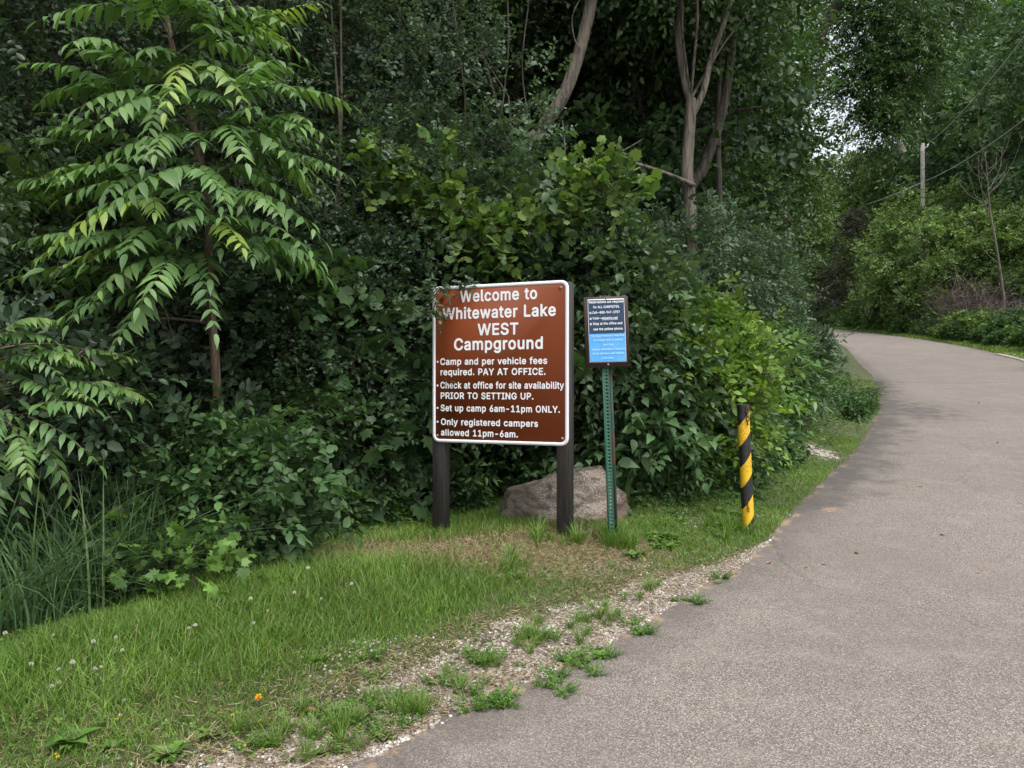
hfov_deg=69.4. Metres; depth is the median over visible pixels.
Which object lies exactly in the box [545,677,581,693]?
weed tuft
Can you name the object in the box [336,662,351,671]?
weed tuft
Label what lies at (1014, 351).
verge grass
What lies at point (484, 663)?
weed tuft
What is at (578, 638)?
weed tuft
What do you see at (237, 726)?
weed tuft
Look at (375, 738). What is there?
weed tuft
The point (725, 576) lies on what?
weed tuft
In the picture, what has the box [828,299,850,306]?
roadside bush
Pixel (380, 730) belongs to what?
weed tuft
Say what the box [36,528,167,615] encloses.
creeper plant
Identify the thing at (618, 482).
nettle plant
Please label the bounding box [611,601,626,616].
weed tuft
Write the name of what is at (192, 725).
clover leaves
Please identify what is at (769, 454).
nettle plant
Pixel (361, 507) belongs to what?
creeper plant
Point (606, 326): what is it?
notice post
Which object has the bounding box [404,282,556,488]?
leafy shrub
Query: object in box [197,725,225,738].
weed tuft
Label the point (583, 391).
leafy shrub
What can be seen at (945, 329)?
roadside bush
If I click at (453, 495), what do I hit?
ground ivy
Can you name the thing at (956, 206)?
woodland tree
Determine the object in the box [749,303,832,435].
leafy shrub
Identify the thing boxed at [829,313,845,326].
roadside bush
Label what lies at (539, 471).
creeper plant
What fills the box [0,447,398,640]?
tall grass
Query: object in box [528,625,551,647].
weed tuft
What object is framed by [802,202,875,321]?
cedar tree
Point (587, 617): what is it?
weed tuft
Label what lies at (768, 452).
nettle plant
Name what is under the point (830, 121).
sky
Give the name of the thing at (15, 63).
buckthorn tree
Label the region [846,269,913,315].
dead brush
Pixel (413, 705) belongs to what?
weed tuft
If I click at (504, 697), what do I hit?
weed tuft
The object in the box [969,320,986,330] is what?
roadside bush
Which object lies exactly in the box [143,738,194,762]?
weed tuft
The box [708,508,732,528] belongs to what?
weed tuft
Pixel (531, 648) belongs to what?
weed tuft
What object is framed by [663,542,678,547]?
weed tuft
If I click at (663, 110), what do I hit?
woodland tree
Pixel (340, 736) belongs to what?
weed tuft
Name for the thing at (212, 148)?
buckthorn tree
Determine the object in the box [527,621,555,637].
weed tuft
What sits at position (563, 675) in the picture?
weed tuft
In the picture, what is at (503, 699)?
weed tuft
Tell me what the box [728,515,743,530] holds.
weed tuft
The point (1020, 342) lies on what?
roadside bush
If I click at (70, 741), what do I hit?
weed tuft
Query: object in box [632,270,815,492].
bright shrub
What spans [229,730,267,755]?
weed tuft
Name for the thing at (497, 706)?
weed tuft
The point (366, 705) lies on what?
weed tuft
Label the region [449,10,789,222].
woodland tree
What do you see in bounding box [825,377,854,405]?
nettle plant
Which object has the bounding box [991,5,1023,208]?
woodland tree
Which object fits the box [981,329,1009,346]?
roadside bush
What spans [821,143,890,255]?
woodland tree
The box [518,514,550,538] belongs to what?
weed tuft
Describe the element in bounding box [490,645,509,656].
weed tuft
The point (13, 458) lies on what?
walnut sapling
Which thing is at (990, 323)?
roadside bush
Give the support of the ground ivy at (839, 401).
on the ground at (862, 374)
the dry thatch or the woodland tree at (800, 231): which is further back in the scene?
the woodland tree at (800, 231)
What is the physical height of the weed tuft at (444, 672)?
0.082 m
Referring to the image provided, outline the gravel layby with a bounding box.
[994,353,1023,360]
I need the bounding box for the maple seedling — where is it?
[102,509,267,606]
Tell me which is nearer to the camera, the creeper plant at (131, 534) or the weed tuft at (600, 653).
the weed tuft at (600, 653)
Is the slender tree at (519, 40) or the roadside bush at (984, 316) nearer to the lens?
the slender tree at (519, 40)
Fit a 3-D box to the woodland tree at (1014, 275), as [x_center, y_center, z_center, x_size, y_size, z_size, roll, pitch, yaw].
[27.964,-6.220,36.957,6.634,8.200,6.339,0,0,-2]
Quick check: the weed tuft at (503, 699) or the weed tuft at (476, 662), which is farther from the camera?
the weed tuft at (476, 662)
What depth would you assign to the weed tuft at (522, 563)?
4.97 m
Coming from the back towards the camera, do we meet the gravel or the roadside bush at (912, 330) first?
the roadside bush at (912, 330)
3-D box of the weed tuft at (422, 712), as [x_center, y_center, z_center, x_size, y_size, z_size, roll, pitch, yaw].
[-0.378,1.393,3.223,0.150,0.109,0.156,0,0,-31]
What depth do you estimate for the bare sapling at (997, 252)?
34.96 m
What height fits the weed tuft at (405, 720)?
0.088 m
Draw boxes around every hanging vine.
[481,1,529,152]
[562,0,581,151]
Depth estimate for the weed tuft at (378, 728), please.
3.06 m
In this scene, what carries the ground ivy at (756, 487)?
on the ground at (862, 374)
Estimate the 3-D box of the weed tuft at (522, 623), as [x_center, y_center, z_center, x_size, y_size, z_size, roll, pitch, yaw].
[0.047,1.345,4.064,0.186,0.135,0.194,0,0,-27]
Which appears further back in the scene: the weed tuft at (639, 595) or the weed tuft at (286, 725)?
the weed tuft at (639, 595)
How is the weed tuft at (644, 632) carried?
on the road
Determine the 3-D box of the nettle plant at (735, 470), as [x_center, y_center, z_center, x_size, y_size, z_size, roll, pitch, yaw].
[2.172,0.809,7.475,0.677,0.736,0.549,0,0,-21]
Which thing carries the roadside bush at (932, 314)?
on the ground at (862, 374)
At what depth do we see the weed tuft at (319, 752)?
2.87 m
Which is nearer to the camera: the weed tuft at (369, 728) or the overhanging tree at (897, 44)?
the weed tuft at (369, 728)
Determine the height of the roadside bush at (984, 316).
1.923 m
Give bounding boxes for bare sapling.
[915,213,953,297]
[959,98,1022,308]
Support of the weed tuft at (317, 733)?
on the ground at (862, 374)
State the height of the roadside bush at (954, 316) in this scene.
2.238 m
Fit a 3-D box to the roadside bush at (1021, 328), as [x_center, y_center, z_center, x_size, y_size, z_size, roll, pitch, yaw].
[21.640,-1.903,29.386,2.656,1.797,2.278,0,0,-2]
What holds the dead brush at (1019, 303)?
on the ground at (862, 374)
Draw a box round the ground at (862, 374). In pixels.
[0,296,990,767]
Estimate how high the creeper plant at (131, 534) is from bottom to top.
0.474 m
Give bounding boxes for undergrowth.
[3,365,862,625]
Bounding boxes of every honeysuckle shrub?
[135,185,455,514]
[256,93,535,481]
[625,187,803,433]
[645,190,828,415]
[661,192,835,397]
[723,206,797,271]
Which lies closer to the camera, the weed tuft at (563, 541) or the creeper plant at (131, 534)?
the creeper plant at (131, 534)
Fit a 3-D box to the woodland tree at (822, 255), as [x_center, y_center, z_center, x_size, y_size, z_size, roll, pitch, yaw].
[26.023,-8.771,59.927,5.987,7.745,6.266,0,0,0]
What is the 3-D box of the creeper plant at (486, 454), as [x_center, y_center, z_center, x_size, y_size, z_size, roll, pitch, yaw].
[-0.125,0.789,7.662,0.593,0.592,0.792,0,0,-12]
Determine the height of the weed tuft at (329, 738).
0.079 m
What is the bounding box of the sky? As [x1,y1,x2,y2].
[283,0,996,179]
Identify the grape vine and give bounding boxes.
[0,136,109,314]
[195,237,384,390]
[342,166,563,462]
[346,123,459,291]
[392,267,479,333]
[535,135,666,283]
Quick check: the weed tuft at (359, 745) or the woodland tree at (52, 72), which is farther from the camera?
the woodland tree at (52, 72)
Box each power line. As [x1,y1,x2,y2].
[865,183,919,204]
[925,119,1023,180]
[928,37,1023,143]
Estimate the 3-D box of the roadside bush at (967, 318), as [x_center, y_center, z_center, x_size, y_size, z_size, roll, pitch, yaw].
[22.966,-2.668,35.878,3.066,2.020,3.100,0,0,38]
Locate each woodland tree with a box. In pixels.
[1,21,285,311]
[22,12,335,239]
[241,0,572,228]
[265,0,662,201]
[349,0,831,225]
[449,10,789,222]
[487,0,827,230]
[589,1,821,296]
[670,33,826,235]
[735,0,850,210]
[750,7,826,264]
[759,181,812,313]
[776,2,827,254]
[785,78,831,201]
[792,170,850,298]
[795,153,845,292]
[802,229,858,298]
[810,155,852,228]
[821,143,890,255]
[831,211,890,300]
[837,132,933,230]
[842,257,895,316]
[843,206,906,305]
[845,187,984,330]
[866,0,1020,209]
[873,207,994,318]
[875,44,983,190]
[886,175,978,217]
[889,0,1023,210]
[913,176,1006,287]
[935,0,1023,235]
[940,190,1023,302]
[961,195,1023,305]
[980,213,1023,303]
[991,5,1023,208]
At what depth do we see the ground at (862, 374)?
3.98 m
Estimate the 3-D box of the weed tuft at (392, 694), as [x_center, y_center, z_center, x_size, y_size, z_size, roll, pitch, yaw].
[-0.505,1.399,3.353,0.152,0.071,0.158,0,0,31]
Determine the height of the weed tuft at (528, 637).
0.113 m
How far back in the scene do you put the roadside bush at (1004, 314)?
33.01 m
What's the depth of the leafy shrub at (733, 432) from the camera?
6.97 m
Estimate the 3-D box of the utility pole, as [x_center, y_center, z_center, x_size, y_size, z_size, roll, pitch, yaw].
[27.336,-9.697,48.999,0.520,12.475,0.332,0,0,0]
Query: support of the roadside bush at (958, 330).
on the ground at (862, 374)
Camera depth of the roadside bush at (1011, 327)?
31.43 m
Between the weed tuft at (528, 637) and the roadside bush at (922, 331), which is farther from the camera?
the roadside bush at (922, 331)
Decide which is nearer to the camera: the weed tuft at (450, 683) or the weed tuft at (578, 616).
the weed tuft at (450, 683)
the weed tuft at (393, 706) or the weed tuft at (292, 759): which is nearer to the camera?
the weed tuft at (292, 759)
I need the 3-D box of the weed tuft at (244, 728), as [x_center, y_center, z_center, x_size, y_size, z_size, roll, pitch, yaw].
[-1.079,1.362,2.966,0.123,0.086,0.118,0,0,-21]
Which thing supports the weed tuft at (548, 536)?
on the ground at (862, 374)
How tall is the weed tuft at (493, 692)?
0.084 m
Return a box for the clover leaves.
[0,462,814,767]
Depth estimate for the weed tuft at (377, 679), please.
3.49 m
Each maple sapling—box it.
[300,282,468,527]
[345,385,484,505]
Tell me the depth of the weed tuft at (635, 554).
5.54 m
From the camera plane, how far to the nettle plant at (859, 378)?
14.24 m
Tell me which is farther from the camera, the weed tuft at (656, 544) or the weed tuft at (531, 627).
the weed tuft at (656, 544)
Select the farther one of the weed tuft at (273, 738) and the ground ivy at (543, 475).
the ground ivy at (543, 475)
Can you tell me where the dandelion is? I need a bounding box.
[255,693,261,708]
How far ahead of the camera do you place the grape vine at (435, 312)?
5.96 m
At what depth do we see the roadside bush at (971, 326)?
34.88 m
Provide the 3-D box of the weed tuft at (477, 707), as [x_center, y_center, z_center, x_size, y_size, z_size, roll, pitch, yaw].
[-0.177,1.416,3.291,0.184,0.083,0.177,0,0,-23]
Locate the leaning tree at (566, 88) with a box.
[435,0,715,187]
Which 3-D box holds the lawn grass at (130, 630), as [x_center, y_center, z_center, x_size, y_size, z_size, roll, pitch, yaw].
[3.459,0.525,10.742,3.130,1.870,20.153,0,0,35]
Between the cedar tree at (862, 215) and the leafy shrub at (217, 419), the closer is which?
the leafy shrub at (217, 419)
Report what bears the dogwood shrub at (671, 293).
on the ground at (862, 374)
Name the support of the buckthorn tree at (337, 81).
on the ground at (862, 374)
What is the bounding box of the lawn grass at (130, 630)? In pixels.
[0,372,875,767]
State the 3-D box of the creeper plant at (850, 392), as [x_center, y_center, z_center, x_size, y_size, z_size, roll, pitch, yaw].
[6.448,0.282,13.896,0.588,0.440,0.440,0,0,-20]
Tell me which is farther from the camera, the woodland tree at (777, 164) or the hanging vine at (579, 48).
the woodland tree at (777, 164)
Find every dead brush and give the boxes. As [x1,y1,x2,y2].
[795,277,849,309]
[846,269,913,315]
[899,264,1023,326]
[915,277,1014,323]
[942,283,1023,312]
[987,292,1023,322]
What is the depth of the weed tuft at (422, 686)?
3.40 m
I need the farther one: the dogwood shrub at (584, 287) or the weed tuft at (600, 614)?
the dogwood shrub at (584, 287)
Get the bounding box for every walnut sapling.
[0,0,363,433]
[0,317,153,555]
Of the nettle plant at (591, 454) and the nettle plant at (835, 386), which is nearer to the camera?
the nettle plant at (591, 454)
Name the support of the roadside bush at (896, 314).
on the ground at (862, 374)
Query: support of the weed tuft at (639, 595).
on the ground at (862, 374)
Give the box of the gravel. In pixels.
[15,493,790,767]
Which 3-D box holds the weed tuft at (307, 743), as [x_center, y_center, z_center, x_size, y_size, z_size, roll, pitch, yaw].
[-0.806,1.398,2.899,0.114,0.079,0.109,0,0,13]
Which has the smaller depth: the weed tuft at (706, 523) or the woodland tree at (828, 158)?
the weed tuft at (706, 523)
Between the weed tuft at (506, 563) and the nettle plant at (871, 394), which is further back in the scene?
the nettle plant at (871, 394)
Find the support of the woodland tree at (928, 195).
on the ground at (862, 374)
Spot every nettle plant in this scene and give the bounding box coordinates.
[0,502,28,602]
[6,496,83,557]
[346,461,417,527]
[450,444,509,511]
[574,434,630,472]
[574,437,603,466]
[580,435,663,502]
[653,455,708,505]
[670,447,726,505]
[678,451,734,502]
[713,442,769,494]
[752,432,785,478]
[756,423,788,473]
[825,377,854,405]
[833,374,865,400]
[848,382,887,414]
[850,388,872,418]
[856,383,879,410]
[862,382,887,407]
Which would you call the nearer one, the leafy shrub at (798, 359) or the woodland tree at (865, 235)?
the leafy shrub at (798, 359)
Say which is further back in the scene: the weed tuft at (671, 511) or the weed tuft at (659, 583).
the weed tuft at (671, 511)
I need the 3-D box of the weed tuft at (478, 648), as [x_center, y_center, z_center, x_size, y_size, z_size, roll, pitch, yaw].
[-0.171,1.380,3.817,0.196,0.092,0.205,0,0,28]
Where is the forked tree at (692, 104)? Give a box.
[528,0,890,290]
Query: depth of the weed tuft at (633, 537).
5.69 m
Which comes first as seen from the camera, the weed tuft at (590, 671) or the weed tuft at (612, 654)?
the weed tuft at (590, 671)
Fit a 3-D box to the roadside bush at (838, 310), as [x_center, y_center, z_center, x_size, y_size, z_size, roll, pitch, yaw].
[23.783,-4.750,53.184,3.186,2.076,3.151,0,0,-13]
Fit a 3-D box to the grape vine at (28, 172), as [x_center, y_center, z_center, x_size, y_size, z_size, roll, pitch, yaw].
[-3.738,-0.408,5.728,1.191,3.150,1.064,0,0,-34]
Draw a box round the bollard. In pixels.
[737,404,754,531]
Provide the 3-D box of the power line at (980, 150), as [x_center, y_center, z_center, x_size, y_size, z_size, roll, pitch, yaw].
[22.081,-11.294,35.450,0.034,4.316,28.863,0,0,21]
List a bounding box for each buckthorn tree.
[0,0,140,528]
[0,0,185,335]
[0,0,264,446]
[0,0,274,393]
[1,4,40,305]
[8,0,421,433]
[86,0,520,510]
[100,0,432,396]
[225,0,530,276]
[292,0,581,477]
[357,0,610,189]
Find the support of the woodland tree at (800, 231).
on the ground at (862, 374)
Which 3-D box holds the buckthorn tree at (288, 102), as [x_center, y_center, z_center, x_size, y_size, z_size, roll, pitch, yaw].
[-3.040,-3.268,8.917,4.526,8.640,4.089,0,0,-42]
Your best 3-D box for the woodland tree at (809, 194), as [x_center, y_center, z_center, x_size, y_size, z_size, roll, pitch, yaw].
[6.590,-12.051,30.168,12.791,22.018,12.472,0,0,-23]
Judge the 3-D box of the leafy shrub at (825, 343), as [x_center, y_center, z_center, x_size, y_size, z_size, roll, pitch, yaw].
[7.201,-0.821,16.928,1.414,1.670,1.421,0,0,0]
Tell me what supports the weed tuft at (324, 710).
on the ground at (862, 374)
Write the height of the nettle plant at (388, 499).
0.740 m
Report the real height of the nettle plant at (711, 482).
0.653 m
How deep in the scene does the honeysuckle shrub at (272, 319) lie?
6.06 m
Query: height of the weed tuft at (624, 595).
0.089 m
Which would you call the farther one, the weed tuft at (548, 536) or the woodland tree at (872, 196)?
the woodland tree at (872, 196)
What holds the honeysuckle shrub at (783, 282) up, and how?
on the ground at (862, 374)
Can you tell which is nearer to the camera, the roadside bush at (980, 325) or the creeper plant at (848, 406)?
the creeper plant at (848, 406)
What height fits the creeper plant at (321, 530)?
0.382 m
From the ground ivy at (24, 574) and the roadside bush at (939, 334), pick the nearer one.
the ground ivy at (24, 574)
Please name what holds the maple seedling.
on the ground at (862, 374)
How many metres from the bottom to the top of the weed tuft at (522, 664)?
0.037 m
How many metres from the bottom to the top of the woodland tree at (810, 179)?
18.578 m
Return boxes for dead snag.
[894,138,906,153]
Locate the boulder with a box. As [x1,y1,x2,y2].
[498,465,629,524]
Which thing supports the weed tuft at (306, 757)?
on the ground at (862, 374)
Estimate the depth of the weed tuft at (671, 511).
6.50 m
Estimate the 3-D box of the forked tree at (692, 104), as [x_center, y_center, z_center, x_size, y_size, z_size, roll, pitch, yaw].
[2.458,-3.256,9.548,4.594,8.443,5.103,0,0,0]
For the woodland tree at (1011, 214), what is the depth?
39.70 m
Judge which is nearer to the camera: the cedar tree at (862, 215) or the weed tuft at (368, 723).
the weed tuft at (368, 723)
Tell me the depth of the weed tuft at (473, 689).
3.44 m
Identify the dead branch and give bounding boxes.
[1,305,203,410]
[574,139,695,186]
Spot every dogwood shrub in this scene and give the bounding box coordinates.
[389,114,583,479]
[473,161,752,473]
[515,206,718,474]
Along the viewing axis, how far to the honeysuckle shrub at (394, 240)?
6.75 m
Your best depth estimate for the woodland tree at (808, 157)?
64.20 m
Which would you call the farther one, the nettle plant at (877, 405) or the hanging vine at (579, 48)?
the nettle plant at (877, 405)
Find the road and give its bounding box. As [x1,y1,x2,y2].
[340,327,1023,767]
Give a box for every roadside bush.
[805,300,827,311]
[809,311,821,323]
[820,305,844,324]
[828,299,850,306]
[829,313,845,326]
[838,313,855,327]
[847,314,864,327]
[855,313,875,329]
[863,311,881,328]
[876,321,883,329]
[880,305,900,320]
[880,306,917,332]
[883,319,892,331]
[887,313,921,333]
[906,318,925,332]
[910,320,928,334]
[914,307,946,326]
[917,320,938,335]
[924,323,940,337]
[925,304,968,323]
[931,320,951,339]
[937,304,994,321]
[939,319,973,340]
[939,321,953,336]
[943,321,955,340]
[948,309,998,340]
[955,328,974,341]
[961,318,989,338]
[967,309,1000,325]
[968,325,997,343]
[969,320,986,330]
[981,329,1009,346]
[982,305,1012,312]
[982,305,1023,330]
[987,304,1023,334]
[992,312,1023,329]
[995,323,1022,336]
[1001,330,1023,347]
[1001,332,1023,347]
[1006,317,1023,343]
[1015,326,1023,337]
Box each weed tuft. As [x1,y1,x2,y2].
[40,724,101,750]
[95,737,130,751]
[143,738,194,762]
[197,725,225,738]
[210,700,259,735]
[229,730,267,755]
[230,715,252,736]
[236,702,277,731]
[242,715,284,750]
[245,727,273,745]
[250,718,291,748]
[257,733,270,750]
[272,704,303,734]
[280,751,299,762]
[283,682,316,716]
[289,736,323,763]
[292,710,338,738]
[295,710,328,740]
[295,733,319,750]
[305,652,332,664]
[307,697,361,720]
[311,744,333,756]
[312,701,341,723]
[313,697,349,720]
[318,705,353,735]
[319,723,365,753]
[322,694,375,723]
[324,700,365,728]
[328,708,355,735]
[328,718,358,745]
[329,740,353,754]
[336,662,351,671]
[344,700,367,724]
[344,700,369,717]
[348,637,390,660]
[350,674,391,705]
[350,726,371,751]
[351,700,389,727]
[356,662,391,682]
[361,685,389,709]
[361,715,394,738]
[367,726,386,733]
[371,722,396,738]
[372,732,393,741]
[377,684,407,715]
[378,682,416,701]
[379,699,424,728]
[383,684,412,702]
[391,683,426,717]
[403,686,432,717]
[404,687,436,715]
[408,691,440,716]
[411,682,438,700]
[417,671,454,688]
[423,698,444,704]
[435,660,453,672]
[436,666,450,680]
[442,666,469,695]
[442,678,460,687]
[447,663,462,676]
[448,675,467,682]
[448,690,491,712]
[456,640,498,662]
[458,645,501,666]
[460,671,487,695]
[467,679,507,700]
[473,644,499,669]
[478,671,499,685]
[481,681,523,708]
[487,646,505,667]
[487,686,513,707]
[488,543,526,572]
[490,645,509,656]
[490,684,524,704]
[494,537,525,559]
[506,612,536,639]
[508,572,527,577]
[509,629,530,648]
[512,658,526,667]
[515,550,538,570]
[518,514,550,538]
[520,617,545,636]
[521,618,539,639]
[521,635,539,654]
[526,520,552,543]
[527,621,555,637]
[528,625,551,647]
[529,624,553,640]
[530,674,554,687]
[532,609,552,626]
[533,657,574,682]
[544,527,559,542]
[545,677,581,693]
[546,623,567,642]
[549,645,592,664]
[554,532,573,546]
[555,687,573,697]
[556,655,574,662]
[564,521,595,544]
[564,616,579,628]
[564,646,595,668]
[566,528,585,543]
[569,621,598,645]
[571,602,592,623]
[577,606,594,622]
[578,619,597,636]
[582,658,611,676]
[584,597,596,607]
[585,642,604,650]
[587,518,620,536]
[587,595,615,619]
[591,648,609,658]
[591,649,610,659]
[593,523,622,548]
[597,642,626,657]
[599,596,610,606]
[601,602,629,622]
[605,521,639,550]
[606,529,633,547]
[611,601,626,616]
[617,590,628,600]
[617,612,643,625]
[618,519,636,538]
[619,532,644,550]
[620,527,642,545]
[620,549,643,556]
[623,617,660,635]
[630,586,648,600]
[632,622,649,633]
[640,574,652,588]
[641,574,659,591]
[647,535,667,542]
[648,542,664,547]
[649,572,665,587]
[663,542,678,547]
[664,509,677,513]
[683,589,711,604]
[701,515,718,528]
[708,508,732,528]
[709,565,736,578]
[715,511,744,532]
[715,523,735,541]
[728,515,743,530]
[736,522,756,534]
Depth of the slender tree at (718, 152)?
10.57 m
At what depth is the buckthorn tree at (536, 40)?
9.75 m
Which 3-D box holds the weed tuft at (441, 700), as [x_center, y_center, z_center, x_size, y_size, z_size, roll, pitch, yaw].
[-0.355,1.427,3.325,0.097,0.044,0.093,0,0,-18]
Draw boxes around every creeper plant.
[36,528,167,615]
[48,519,153,574]
[84,520,181,564]
[297,508,325,535]
[316,465,353,522]
[320,474,373,536]
[479,445,521,484]
[505,456,532,477]
[507,447,553,483]
[516,457,556,484]
[714,439,766,485]
[772,430,816,466]
[774,419,807,451]
[830,393,873,423]
[844,388,866,405]
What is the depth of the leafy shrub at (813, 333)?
17.60 m
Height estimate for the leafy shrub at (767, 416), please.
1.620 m
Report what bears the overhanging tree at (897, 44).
on the ground at (862, 374)
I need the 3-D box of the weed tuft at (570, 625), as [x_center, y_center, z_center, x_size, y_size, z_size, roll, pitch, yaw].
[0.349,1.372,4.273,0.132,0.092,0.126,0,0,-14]
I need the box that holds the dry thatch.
[0,522,775,767]
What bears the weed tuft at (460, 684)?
on the ground at (862, 374)
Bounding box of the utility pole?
[920,143,928,213]
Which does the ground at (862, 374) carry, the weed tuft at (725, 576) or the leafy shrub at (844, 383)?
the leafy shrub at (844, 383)
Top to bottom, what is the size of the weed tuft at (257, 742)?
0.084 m
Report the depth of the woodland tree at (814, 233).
59.60 m
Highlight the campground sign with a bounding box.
[433,280,573,539]
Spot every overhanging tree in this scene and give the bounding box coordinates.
[728,0,885,254]
[779,0,1004,294]
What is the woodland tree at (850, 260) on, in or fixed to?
on the ground at (862, 374)
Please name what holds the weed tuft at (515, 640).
on the ground at (862, 374)
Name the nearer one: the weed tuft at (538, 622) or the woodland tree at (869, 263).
the weed tuft at (538, 622)
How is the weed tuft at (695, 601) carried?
on the road
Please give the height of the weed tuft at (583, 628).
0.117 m
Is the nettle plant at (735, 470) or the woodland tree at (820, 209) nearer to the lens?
the nettle plant at (735, 470)
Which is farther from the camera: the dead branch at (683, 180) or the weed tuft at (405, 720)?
the dead branch at (683, 180)
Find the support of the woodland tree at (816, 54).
on the ground at (862, 374)
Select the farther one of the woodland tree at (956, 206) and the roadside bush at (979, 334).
the woodland tree at (956, 206)
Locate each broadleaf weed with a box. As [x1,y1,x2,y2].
[385,486,412,521]
[709,474,731,490]
[771,451,799,470]
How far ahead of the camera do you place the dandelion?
3.09 m
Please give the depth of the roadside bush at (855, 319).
49.05 m
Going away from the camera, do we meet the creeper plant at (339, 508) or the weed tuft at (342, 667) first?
the weed tuft at (342, 667)
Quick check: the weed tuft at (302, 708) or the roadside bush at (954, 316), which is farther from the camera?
the roadside bush at (954, 316)
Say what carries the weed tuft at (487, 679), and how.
on the ground at (862, 374)
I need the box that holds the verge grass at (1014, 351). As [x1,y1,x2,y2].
[813,323,1023,358]
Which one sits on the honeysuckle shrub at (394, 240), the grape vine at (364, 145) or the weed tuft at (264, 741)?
the grape vine at (364, 145)
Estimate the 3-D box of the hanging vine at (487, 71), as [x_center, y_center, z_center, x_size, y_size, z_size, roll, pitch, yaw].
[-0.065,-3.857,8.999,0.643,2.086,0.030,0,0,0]
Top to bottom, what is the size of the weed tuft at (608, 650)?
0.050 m
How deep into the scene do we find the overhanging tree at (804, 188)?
16.48 m
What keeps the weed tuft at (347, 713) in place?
on the ground at (862, 374)
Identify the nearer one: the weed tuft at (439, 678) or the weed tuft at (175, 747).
the weed tuft at (175, 747)
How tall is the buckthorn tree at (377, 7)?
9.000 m
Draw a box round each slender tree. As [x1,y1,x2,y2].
[513,0,571,137]
[590,0,809,283]
[643,0,849,229]
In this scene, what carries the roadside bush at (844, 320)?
on the ground at (862, 374)
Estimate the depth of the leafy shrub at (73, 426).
4.39 m
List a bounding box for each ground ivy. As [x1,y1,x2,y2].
[0,550,85,616]
[379,475,425,502]
[417,474,476,511]
[498,466,543,487]
[528,461,575,479]
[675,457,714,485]
[728,476,767,500]
[752,459,776,485]
[819,393,846,411]
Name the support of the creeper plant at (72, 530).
on the ground at (862, 374)
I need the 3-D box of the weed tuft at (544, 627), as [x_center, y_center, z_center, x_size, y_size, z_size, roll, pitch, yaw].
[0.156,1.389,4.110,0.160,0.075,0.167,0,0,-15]
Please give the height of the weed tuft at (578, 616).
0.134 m
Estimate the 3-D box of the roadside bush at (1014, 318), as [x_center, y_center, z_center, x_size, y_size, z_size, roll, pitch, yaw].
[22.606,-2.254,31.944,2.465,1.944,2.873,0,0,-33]
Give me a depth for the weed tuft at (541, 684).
3.54 m
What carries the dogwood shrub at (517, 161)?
on the ground at (862, 374)
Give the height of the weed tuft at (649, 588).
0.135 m
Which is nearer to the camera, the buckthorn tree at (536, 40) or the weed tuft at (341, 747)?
the weed tuft at (341, 747)
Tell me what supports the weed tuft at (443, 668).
on the ground at (862, 374)
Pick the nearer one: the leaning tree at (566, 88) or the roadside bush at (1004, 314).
the leaning tree at (566, 88)
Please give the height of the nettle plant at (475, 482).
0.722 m
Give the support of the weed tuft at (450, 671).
on the ground at (862, 374)
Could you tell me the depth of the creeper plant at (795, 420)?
9.25 m
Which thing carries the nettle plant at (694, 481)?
on the ground at (862, 374)
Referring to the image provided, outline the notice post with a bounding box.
[583,296,629,534]
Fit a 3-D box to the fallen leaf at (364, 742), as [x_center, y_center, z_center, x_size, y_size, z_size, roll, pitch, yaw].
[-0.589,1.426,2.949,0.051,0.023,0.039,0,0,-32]
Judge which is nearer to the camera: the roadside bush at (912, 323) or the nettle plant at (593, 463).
the nettle plant at (593, 463)
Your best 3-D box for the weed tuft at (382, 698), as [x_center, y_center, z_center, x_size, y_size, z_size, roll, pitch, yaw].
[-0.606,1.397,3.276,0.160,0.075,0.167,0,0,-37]
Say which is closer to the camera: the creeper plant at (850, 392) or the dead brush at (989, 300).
the creeper plant at (850, 392)
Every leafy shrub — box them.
[0,276,241,595]
[21,320,328,532]
[96,385,318,583]
[110,389,362,571]
[221,341,399,514]
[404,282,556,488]
[478,277,693,493]
[526,334,739,518]
[576,380,760,484]
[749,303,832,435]
[750,366,795,453]
[785,326,843,418]
[790,366,849,423]
[791,310,820,357]
[804,313,855,378]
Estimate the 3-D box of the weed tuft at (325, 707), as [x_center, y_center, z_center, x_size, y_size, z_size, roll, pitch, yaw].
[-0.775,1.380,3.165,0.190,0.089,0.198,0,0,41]
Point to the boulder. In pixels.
(538, 497)
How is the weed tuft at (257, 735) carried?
on the ground at (862, 374)
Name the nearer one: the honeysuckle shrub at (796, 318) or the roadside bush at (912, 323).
the honeysuckle shrub at (796, 318)
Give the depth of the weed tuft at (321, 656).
3.56 m
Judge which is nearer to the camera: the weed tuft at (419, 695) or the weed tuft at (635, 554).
the weed tuft at (419, 695)
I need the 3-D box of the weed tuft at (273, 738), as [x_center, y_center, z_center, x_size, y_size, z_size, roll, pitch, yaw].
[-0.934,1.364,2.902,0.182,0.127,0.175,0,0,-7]
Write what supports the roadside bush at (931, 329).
on the ground at (862, 374)
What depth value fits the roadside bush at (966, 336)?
35.05 m
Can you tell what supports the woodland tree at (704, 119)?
on the ground at (862, 374)
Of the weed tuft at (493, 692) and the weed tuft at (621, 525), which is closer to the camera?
the weed tuft at (493, 692)
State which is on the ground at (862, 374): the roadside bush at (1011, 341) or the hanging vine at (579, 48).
the roadside bush at (1011, 341)
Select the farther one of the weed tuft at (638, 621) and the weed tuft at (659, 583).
the weed tuft at (659, 583)
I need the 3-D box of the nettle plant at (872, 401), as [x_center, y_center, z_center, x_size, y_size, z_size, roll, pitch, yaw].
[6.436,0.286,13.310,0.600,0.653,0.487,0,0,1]
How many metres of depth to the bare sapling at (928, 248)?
42.48 m

